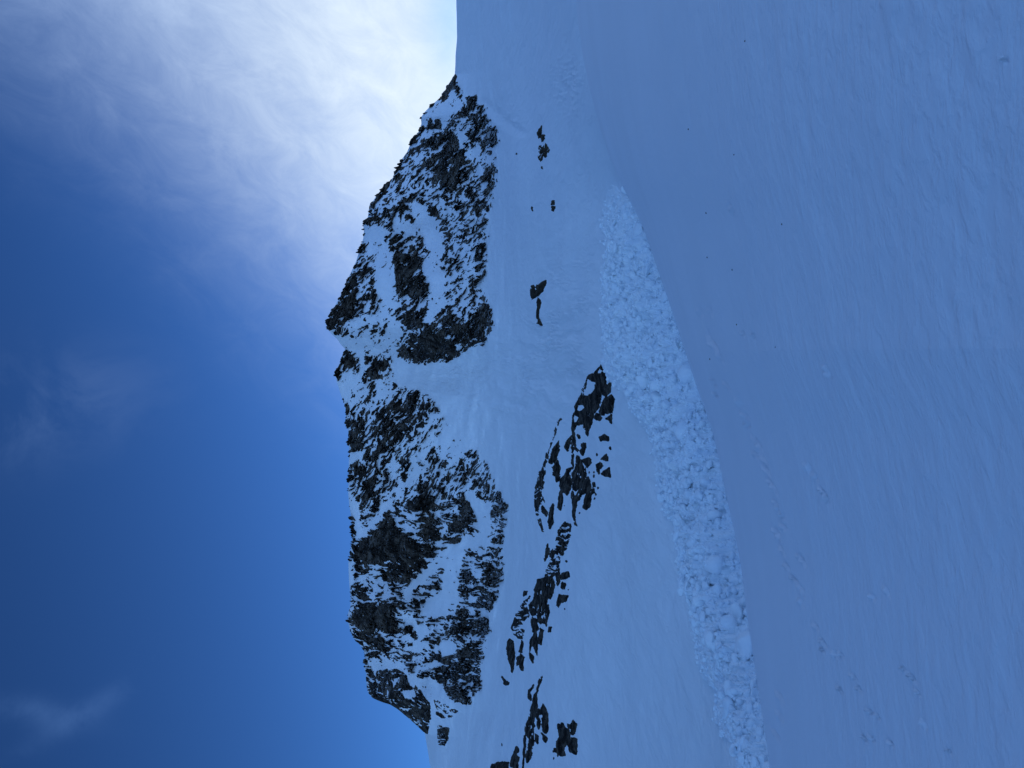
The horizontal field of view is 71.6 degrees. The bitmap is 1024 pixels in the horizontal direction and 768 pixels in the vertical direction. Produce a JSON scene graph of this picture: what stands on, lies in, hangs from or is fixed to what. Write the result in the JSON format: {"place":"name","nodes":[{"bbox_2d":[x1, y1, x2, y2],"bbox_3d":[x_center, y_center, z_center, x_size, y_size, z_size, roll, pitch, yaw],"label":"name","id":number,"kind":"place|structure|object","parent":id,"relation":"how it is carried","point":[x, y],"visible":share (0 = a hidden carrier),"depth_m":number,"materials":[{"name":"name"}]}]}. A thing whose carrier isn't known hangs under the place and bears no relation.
{"place":"outdoors","nodes":[
{"label":"outdoors","id":0,"kind":"place"},
{"bbox_2d":[0,0,456,767],"label":"sky","id":1,"kind":"structure","parent":0,"point":[188,188],"materials":[{"name":"blue"}]},
{"bbox_2d":[330,0,736,767],"bbox_3d":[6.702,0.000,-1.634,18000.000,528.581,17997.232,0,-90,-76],"label":"mountain slope","id":2,"kind":"structure","parent":0,"point":[622,684],"depth_m":240.84,"materials":[{"name":"snow"}]},
{"bbox_2d":[366,669,430,733],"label":"rock pyramid","id":3,"kind":"object","parent":2,"relation":"on","point":[422,712],"visible":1,"depth_m":405.77,"materials":[{"name":"stone"}]},
{"bbox_2d":[325,80,499,365],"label":"rocky peak","id":4,"kind":"structure","parent":2,"relation":"on","point":[431,345],"depth_m":398.76,"materials":[{"name":"stone"}]},
{"bbox_2d":[333,349,507,704],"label":"rocky wall","id":5,"kind":"structure","parent":2,"relation":"on","point":[386,541],"depth_m":418.29,"materials":[{"name":"stone"}]},
{"bbox_2d":[437,725,449,745],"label":"rock patch","id":6,"kind":"object","parent":2,"relation":"on","point":[444,731],"visible":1,"depth_m":368.68,"materials":[{"name":"stone"}]},
{"bbox_2d":[434,700,457,718],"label":"rock patch","id":7,"kind":"object","parent":2,"relation":"on","point":[440,715],"visible":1,"depth_m":361.55,"materials":[{"name":"stone"}]},
{"bbox_2d":[438,74,456,100],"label":"rocky knoll","id":8,"kind":"structure","parent":2,"relation":"on","point":[451,86],"depth_m":408.72,"materials":[{"name":"stone"}]},
{"bbox_2d":[490,761,509,767],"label":"rock outcrop","id":9,"kind":"object","parent":2,"relation":"on","point":[502,764],"visible":1,"depth_m":233.43,"materials":[{"name":"stone"}]},
{"bbox_2d":[501,676,509,685],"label":"rock","id":10,"kind":"object","parent":2,"relation":"on","point":[505,683],"visible":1,"depth_m":258.73,"materials":[{"name":"stone"}]},
{"bbox_2d":[506,638,515,672],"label":"rock slab","id":11,"kind":"object","parent":2,"relation":"on","point":[510,649],"visible":1,"depth_m":253.94,"materials":[{"name":"stone"}]},
{"bbox_2d":[509,746,519,767],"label":"rock outcrop","id":12,"kind":"object","parent":2,"relation":"on","point":[515,759],"visible":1,"depth_m":206.85,"materials":[{"name":"stone"}]},
{"bbox_2d":[511,621,524,638],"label":"rock outcrop","id":13,"kind":"object","parent":2,"relation":"on","point":[515,624],"visible":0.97,"depth_m":250.51,"materials":[{"name":"stone"}]},
{"bbox_2d":[516,653,524,670],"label":"rock","id":14,"kind":"object","parent":2,"relation":"on","point":[520,659],"visible":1,"depth_m":226.01,"materials":[{"name":"stone"}]},
{"bbox_2d":[518,640,523,652],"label":"rock","id":15,"kind":"object","parent":2,"relation":"on","point":[521,647],"visible":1,"depth_m":230.91,"materials":[{"name":"stone"}]},
{"bbox_2d":[513,595,530,621],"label":"rock outcrop","id":16,"kind":"object","parent":2,"relation":"on","point":[524,611],"visible":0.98,"depth_m":241.94,"materials":[{"name":"stone"}]},
{"bbox_2d":[522,717,530,767],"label":"rock rib","id":17,"kind":"object","parent":2,"relation":"on","point":[528,726],"visible":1,"depth_m":194.19,"materials":[{"name":"stone"}]},
{"bbox_2d":[525,728,534,762],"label":"rock outcrop","id":18,"kind":"object","parent":2,"relation":"on","point":[529,752],"visible":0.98,"depth_m":185.73,"materials":[{"name":"stone"}]},
{"bbox_2d":[527,684,533,700],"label":"rock","id":19,"kind":"object","parent":2,"relation":"on","point":[529,696],"visible":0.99,"depth_m":198.83,"materials":[{"name":"stone"}]},
{"bbox_2d":[529,653,533,663],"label":"rock","id":20,"kind":"object","parent":2,"relation":"on","point":[531,657],"visible":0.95,"depth_m":204.82,"materials":[{"name":"stone"}]},
{"bbox_2d":[529,630,537,654],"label":"rock outcrop","id":21,"kind":"object","parent":2,"relation":"on","point":[533,642],"visible":0.99,"depth_m":206.08,"materials":[{"name":"stone"}]},
{"bbox_2d":[530,616,538,631],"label":"rock outcrop","id":22,"kind":"object","parent":2,"relation":"on","point":[534,625],"visible":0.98,"depth_m":210.97,"materials":[{"name":"stone"}]},
{"bbox_2d":[529,676,542,727],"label":"rock rib","id":23,"kind":"object","parent":2,"relation":"on","point":[534,707],"visible":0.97,"depth_m":186.32,"materials":[{"name":"stone"}]},
{"bbox_2d":[535,733,538,743],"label":"rock","id":24,"kind":"object","parent":2,"relation":"on","point":[536,738],"visible":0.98,"depth_m":176.40,"materials":[{"name":"stone"}]},
{"bbox_2d":[530,280,546,299],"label":"rock outcrop","id":25,"kind":"object","parent":2,"relation":"on","point":[538,290],"visible":1,"depth_m":238.25,"materials":[{"name":"stone"}]},
{"bbox_2d":[535,708,541,718],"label":"rock","id":26,"kind":"object","parent":2,"relation":"on","point":[538,712],"visible":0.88,"depth_m":179.01,"materials":[{"name":"stone"}]},
{"bbox_2d":[536,717,540,729],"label":"rock","id":27,"kind":"object","parent":2,"relation":"on","point":[538,724],"visible":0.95,"depth_m":176.08,"materials":[{"name":"stone"}]},
{"bbox_2d":[534,471,544,531],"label":"rock strip","id":28,"kind":"object","parent":2,"relation":"on","point":[537,501],"visible":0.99,"depth_m":234.58,"materials":[{"name":"stone"}]},
{"bbox_2d":[536,297,542,325],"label":"rock","id":29,"kind":"object","parent":2,"relation":"on","point":[538,302],"visible":1,"depth_m":238.30,"materials":[{"name":"stone"}]},
{"bbox_2d":[537,125,541,138],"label":"boulder","id":30,"kind":"object","parent":2,"relation":"on","point":[539,132],"visible":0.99,"depth_m":215.53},
{"bbox_2d":[538,628,543,644],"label":"rock","id":31,"kind":"object","parent":2,"relation":"on","point":[540,638],"visible":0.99,"depth_m":195.31,"materials":[{"name":"stone"}]},
{"bbox_2d":[538,145,543,161],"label":"rock patch","id":32,"kind":"object","parent":2,"relation":"on","point":[541,152],"visible":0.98,"depth_m":215.62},
{"bbox_2d":[528,576,554,623],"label":"rock bluff","id":33,"kind":"structure","parent":2,"relation":"on","point":[544,596],"depth_m":202.68,"materials":[{"name":"stone"}]},
{"bbox_2d":[540,703,548,733],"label":"rock","id":34,"kind":"object","parent":2,"relation":"on","point":[545,722],"visible":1,"depth_m":169.98,"materials":[{"name":"stone"}]},
{"bbox_2d":[541,505,547,516],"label":"rock","id":35,"kind":"object","parent":2,"relation":"on","point":[544,511],"visible":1,"depth_m":222.22,"materials":[{"name":"stone"}]},
{"bbox_2d":[541,732,547,742],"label":"rock","id":36,"kind":"object","parent":2,"relation":"on","point":[544,738],"visible":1,"depth_m":167.37,"materials":[{"name":"stone"}]},
{"bbox_2d":[543,143,549,157],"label":"rock","id":37,"kind":"object","parent":2,"relation":"on","point":[546,150],"visible":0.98,"depth_m":206.68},
{"bbox_2d":[544,543,549,561],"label":"rock","id":38,"kind":"object","parent":2,"relation":"on","point":[547,550],"visible":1,"depth_m":207.13,"materials":[{"name":"stone"}]},
{"bbox_2d":[536,418,561,487],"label":"rock strip","id":39,"kind":"object","parent":2,"relation":"on","point":[542,473],"visible":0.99,"depth_m":229.61,"materials":[{"name":"stone"}]},
{"bbox_2d":[547,503,554,528],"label":"rock","id":40,"kind":"object","parent":2,"relation":"on","point":[550,521],"visible":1,"depth_m":208.00,"materials":[{"name":"stone"}]},
{"bbox_2d":[549,549,554,558],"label":"rock","id":41,"kind":"object","parent":2,"relation":"on","point":[551,554],"visible":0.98,"depth_m":198.53,"materials":[{"name":"stone"}]},
{"bbox_2d":[545,557,560,576],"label":"rock outcrop","id":42,"kind":"object","parent":2,"relation":"on","point":[553,563],"visible":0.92,"depth_m":194.34,"materials":[{"name":"stone"}]},
{"bbox_2d":[548,441,559,463],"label":"rock","id":43,"kind":"object","parent":2,"relation":"on","point":[554,453],"visible":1,"depth_m":215.44,"materials":[{"name":"stone"}]},
{"bbox_2d":[552,459,560,482],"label":"rock","id":44,"kind":"object","parent":2,"relation":"on","point":[556,467],"visible":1,"depth_m":210.15,"materials":[{"name":"stone"}]},
{"bbox_2d":[555,572,560,585],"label":"rock","id":45,"kind":"object","parent":2,"relation":"on","point":[558,576],"visible":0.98,"depth_m":184.07,"materials":[{"name":"stone"}]},
{"bbox_2d":[557,490,562,510],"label":"rock","id":46,"kind":"object","parent":2,"relation":"on","point":[560,502],"visible":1,"depth_m":198.69,"materials":[{"name":"stone"}]},
{"bbox_2d":[556,594,568,607],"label":"rock","id":47,"kind":"object","parent":2,"relation":"on","point":[562,599],"visible":1,"depth_m":175.60,"materials":[{"name":"stone"}]},
{"bbox_2d":[554,521,571,556],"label":"rock outcrop","id":48,"kind":"object","parent":2,"relation":"on","point":[562,547],"visible":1,"depth_m":186.86,"materials":[{"name":"stone"}]},
{"bbox_2d":[556,722,570,756],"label":"rock","id":49,"kind":"object","parent":2,"relation":"on","point":[564,734],"visible":0.99,"depth_m":152.12,"materials":[{"name":"stone"}]},
{"bbox_2d":[560,582,566,589],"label":"rock","id":50,"kind":"object","parent":2,"relation":"on","point":[563,585],"visible":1,"depth_m":176.26,"materials":[{"name":"stone"}]},
{"bbox_2d":[561,571,569,579],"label":"rock","id":51,"kind":"object","parent":2,"relation":"on","point":[565,575],"visible":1,"depth_m":175.67,"materials":[{"name":"stone"}]},
{"bbox_2d":[559,467,573,495],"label":"rock outcrop","id":52,"kind":"object","parent":2,"relation":"on","point":[565,484],"visible":1,"depth_m":194.93,"materials":[{"name":"stone"}]},
{"bbox_2d":[564,435,571,451],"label":"rock","id":53,"kind":"object","parent":2,"relation":"on","point":[567,443],"visible":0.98,"depth_m":197.73,"materials":[{"name":"stone"}]},
{"bbox_2d":[567,720,576,734],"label":"rock","id":54,"kind":"object","parent":2,"relation":"on","point":[572,726],"visible":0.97,"depth_m":146.56,"materials":[{"name":"stone"}]},
{"bbox_2d":[567,737,577,754],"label":"boulder","id":55,"kind":"object","parent":2,"relation":"on","point":[572,744],"visible":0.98,"depth_m":143.51,"materials":[{"name":"stone"}]},
{"bbox_2d":[571,455,586,491],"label":"rock dome","id":56,"kind":"object","parent":2,"relation":"on","point":[580,470],"visible":0.99,"depth_m":181.48,"materials":[{"name":"stone"}]},
{"bbox_2d":[571,476,591,525],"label":"rock outcrop","id":57,"kind":"object","parent":2,"relation":"on","point":[585,487],"visible":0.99,"depth_m":174.40,"materials":[{"name":"stone"}]},
{"bbox_2d":[579,442,586,455],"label":"rock","id":58,"kind":"object","parent":2,"relation":"on","point":[583,448],"visible":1,"depth_m":177.71,"materials":[{"name":"stone"}]},
{"bbox_2d":[582,492,591,509],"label":"boulder","id":59,"kind":"object","parent":2,"relation":"on","point":[587,501],"visible":0.97,"depth_m":162.43,"materials":[{"name":"stone"}]},
{"bbox_2d":[582,457,591,467],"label":"rock","id":60,"kind":"object","parent":2,"relation":"on","point":[587,462],"visible":1,"depth_m":170.88,"materials":[{"name":"stone"}]},
{"bbox_2d":[570,365,606,467],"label":"layered outcrop","id":61,"kind":"object","parent":2,"relation":"on","point":[591,402],"visible":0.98,"depth_m":165.21,"materials":[{"name":"stone"}]},
{"bbox_2d":[594,413,602,420],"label":"rock","id":62,"kind":"object","parent":2,"relation":"on","point":[597,417],"visible":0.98,"depth_m":153.39,"materials":[{"name":"stone"}]},
{"bbox_2d":[596,462,602,474],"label":"rock","id":63,"kind":"object","parent":2,"relation":"on","point":[599,465],"visible":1,"depth_m":154.94,"materials":[{"name":"stone"}]},
{"bbox_2d":[599,434,608,441],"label":"rock","id":64,"kind":"object","parent":2,"relation":"on","point":[604,437],"visible":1,"depth_m":149.84,"materials":[{"name":"stone"}]},
{"bbox_2d":[600,454,608,460],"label":"rock","id":65,"kind":"object","parent":2,"relation":"on","point":[605,457],"visible":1,"depth_m":148.84,"materials":[{"name":"stone"}]},
{"bbox_2d":[601,467,610,477],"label":"rock","id":66,"kind":"object","parent":2,"relation":"on","point":[606,472],"visible":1,"depth_m":146.12,"materials":[{"name":"stone"}]},
{"bbox_2d":[599,394,614,415],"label":"boulder","id":67,"kind":"object","parent":2,"relation":"on","point":[607,406],"visible":1,"depth_m":139.94,"materials":[{"name":"stone"}]},
{"bbox_2d":[602,382,611,396],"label":"rock","id":68,"kind":"object","parent":2,"relation":"on","point":[606,391],"visible":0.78,"depth_m":138.76,"materials":[{"name":"stone"}]},
{"bbox_2d":[605,414,612,423],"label":"boulder","id":69,"kind":"object","parent":2,"relation":"on","point":[609,418],"visible":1,"depth_m":139.94,"materials":[{"name":"stone"}]},
{"bbox_2d":[598,185,768,767],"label":"avalanche debris","id":70,"kind":"object","parent":2,"relation":"on","point":[731,635],"visible":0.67,"depth_m":96.26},
{"bbox_2d":[613,242,617,252],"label":"snow block","id":71,"kind":"object","parent":70,"relation":"on","point":[615,247],"depth_m":125.56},
{"bbox_2d":[628,251,634,258],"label":"snow block","id":72,"kind":"object","parent":70,"relation":"on","point":[630,255],"depth_m":119.06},
{"bbox_2d":[633,222,642,235],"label":"snow block","id":73,"kind":"object","parent":70,"relation":"on","point":[638,227],"depth_m":120.44,"materials":[{"name":"snow"}]},
{"bbox_2d":[644,264,652,276],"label":"snow block","id":74,"kind":"object","parent":70,"relation":"on","point":[646,270],"depth_m":113.81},
{"bbox_2d":[646,358,652,367],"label":"snow block","id":75,"kind":"object","parent":70,"relation":"on","point":[649,362],"depth_m":103.95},
{"bbox_2d":[660,291,667,302],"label":"snow block","id":76,"kind":"object","parent":70,"relation":"on","point":[663,297],"depth_m":108.30,"materials":[{"name":"snow"}]},
{"bbox_2d":[670,373,676,381],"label":"snow block","id":77,"kind":"object","parent":70,"relation":"on","point":[673,378],"depth_m":99.14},
{"bbox_2d":[672,530,679,541],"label":"snow block","id":78,"kind":"object","parent":70,"relation":"on","point":[675,537],"depth_m":82.18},
{"bbox_2d":[673,339,678,349],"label":"snow block","id":79,"kind":"object","parent":70,"relation":"on","point":[675,345],"depth_m":102.59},
{"bbox_2d":[674,479,679,487],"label":"snow block","id":80,"kind":"object","parent":70,"relation":"on","point":[676,482],"depth_m":89.85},
{"bbox_2d":[674,514,681,521],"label":"snow block","id":81,"kind":"object","parent":70,"relation":"on","point":[678,517],"depth_m":86.06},
{"bbox_2d":[681,478,690,488],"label":"snow block","id":82,"kind":"object","parent":70,"relation":"on","point":[685,484],"depth_m":87.40,"materials":[{"name":"snow"}]},
{"bbox_2d":[683,384,689,392],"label":"snow block","id":83,"kind":"object","parent":70,"relation":"on","point":[687,388],"depth_m":97.06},
{"bbox_2d":[687,411,692,419],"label":"snow block","id":84,"kind":"object","parent":70,"relation":"on","point":[689,415],"depth_m":93.06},
{"bbox_2d":[686,434,694,443],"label":"snow block","id":85,"kind":"object","parent":70,"relation":"on","point":[689,437],"depth_m":89.10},
{"bbox_2d":[689,495,695,503],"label":"snow block","id":86,"kind":"object","parent":70,"relation":"on","point":[691,500],"depth_m":82.53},
{"bbox_2d":[689,534,698,541],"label":"snow block","id":87,"kind":"object","parent":70,"relation":"on","point":[691,537],"depth_m":75.96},
{"bbox_2d":[692,447,701,455],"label":"snow block","id":88,"kind":"object","parent":70,"relation":"on","point":[696,451],"depth_m":87.53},
{"bbox_2d":[695,583,701,591],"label":"snow block","id":89,"kind":"object","parent":70,"relation":"on","point":[698,587],"depth_m":70.11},
{"bbox_2d":[695,490,702,499],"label":"snow block","id":90,"kind":"object","parent":70,"relation":"on","point":[698,495],"depth_m":81.64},
{"bbox_2d":[699,611,706,620],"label":"snow block","id":91,"kind":"object","parent":70,"relation":"on","point":[702,616],"depth_m":65.85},
{"bbox_2d":[702,581,708,590],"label":"snow block","id":92,"kind":"object","parent":70,"relation":"on","point":[705,585],"depth_m":69.09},
{"bbox_2d":[704,631,714,648],"bbox_3d":[17.016,22.063,61.225,1.394,0.933,1.514,-64,30,46],"label":"snow block","id":93,"kind":"object","parent":70,"relation":"on","point":[709,637],"depth_m":60.96,"materials":[{"name":"snow"}]},
{"bbox_2d":[712,584,721,593],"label":"snow block","id":94,"kind":"object","parent":70,"relation":"on","point":[716,588],"depth_m":66.96,"materials":[{"name":"snow"}]},
{"bbox_2d":[715,641,721,652],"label":"snow block","id":95,"kind":"object","parent":70,"relation":"on","point":[717,646],"depth_m":59.44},
{"bbox_2d":[723,586,730,596],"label":"snow block","id":96,"kind":"object","parent":70,"relation":"on","point":[727,590],"depth_m":66.16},
{"bbox_2d":[722,696,733,718],"bbox_3d":[16.395,24.325,53.425,0.988,1.149,2.082,-61,-32,-63],"label":"snow block","id":97,"kind":"object","parent":70,"relation":"on","point":[727,701],"depth_m":53.12,"materials":[{"name":"snow"}]},
{"bbox_2d":[723,680,733,694],"bbox_3d":[16.427,22.912,53.576,0.981,0.829,1.129,21,-104,-48],"label":"snow block","id":98,"kind":"object","parent":70,"relation":"on","point":[728,683],"depth_m":53.43,"materials":[{"name":"snow"}]},
{"bbox_2d":[728,551,735,560],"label":"snow block","id":99,"kind":"object","parent":70,"relation":"on","point":[732,555],"depth_m":69.85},
{"bbox_2d":[729,742,736,756],"bbox_3d":[14.874,24.420,47.454,0.809,0.678,1.040,-29,-48,-46],"label":"snow block","id":100,"kind":"object","parent":70,"relation":"on","point":[732,745],"depth_m":47.31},
{"bbox_2d":[728,574,739,583],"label":"snow block","id":101,"kind":"object","parent":70,"relation":"on","point":[733,580],"depth_m":67.04,"materials":[{"name":"snow"}]},
{"bbox_2d":[731,747,736,755],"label":"snow block","id":102,"kind":"object","parent":70,"relation":"on","point":[733,750],"depth_m":46.82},
{"bbox_2d":[728,603,743,618],"bbox_3d":[19.616,20.721,62.759,1.863,1.118,2.834,66,153,56],"label":"snow block","id":103,"kind":"object","parent":70,"relation":"on","point":[735,611],"depth_m":62.24,"materials":[{"name":"snow"}]},
{"bbox_2d":[737,752,744,765],"bbox_3d":[15.006,24.499,46.399,0.835,0.523,1.041,-76,-17,-18],"label":"snow block","id":104,"kind":"object","parent":70,"relation":"on","point":[740,758],"depth_m":46.11,"materials":[{"name":"snow"}]},
{"bbox_2d":[739,736,746,744],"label":"snow block","id":105,"kind":"object","parent":70,"relation":"on","point":[741,739],"depth_m":46.87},
{"bbox_2d":[735,630,752,660],"bbox_3d":[18.747,21.080,56.748,2.022,1.694,2.784,67,-154,-58],"label":"snow block","id":106,"kind":"object","parent":70,"relation":"on","point":[743,644],"depth_m":56.27,"materials":[{"name":"snow"}]},
{"bbox_2d":[749,734,756,742],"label":"snow block","id":107,"kind":"object","parent":70,"relation":"on","point":[751,739],"depth_m":46.59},
{"bbox_2d":[750,678,757,689],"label":"snow block","id":108,"kind":"object","parent":70,"relation":"on","point":[753,683],"depth_m":52.01,"materials":[{"name":"snow"}]},
{"bbox_2d":[750,688,758,696],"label":"snow block","id":109,"kind":"object","parent":70,"relation":"on","point":[754,691],"depth_m":51.01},
{"bbox_2d":[751,756,758,767],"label":"snow block","id":110,"kind":"object","parent":70,"relation":"on","point":[754,762],"depth_m":44.31,"materials":[{"name":"snow"}]},
{"bbox_2d":[754,726,763,735],"bbox_3d":[16.418,23.174,47.217,0.832,0.569,0.744,58,-146,-65],"label":"snow block","id":111,"kind":"object","parent":70,"relation":"on","point":[759,730],"depth_m":46.97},
{"bbox_2d":[758,755,766,764],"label":"snow block","id":112,"kind":"object","parent":70,"relation":"on","point":[762,759],"depth_m":44.32,"materials":[{"name":"snow"}]},
{"bbox_2d":[576,0,1023,767],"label":"snowfield","id":113,"kind":"structure","parent":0,"point":[836,186],"depth_m":7.11,"materials":[{"name":"snow"}]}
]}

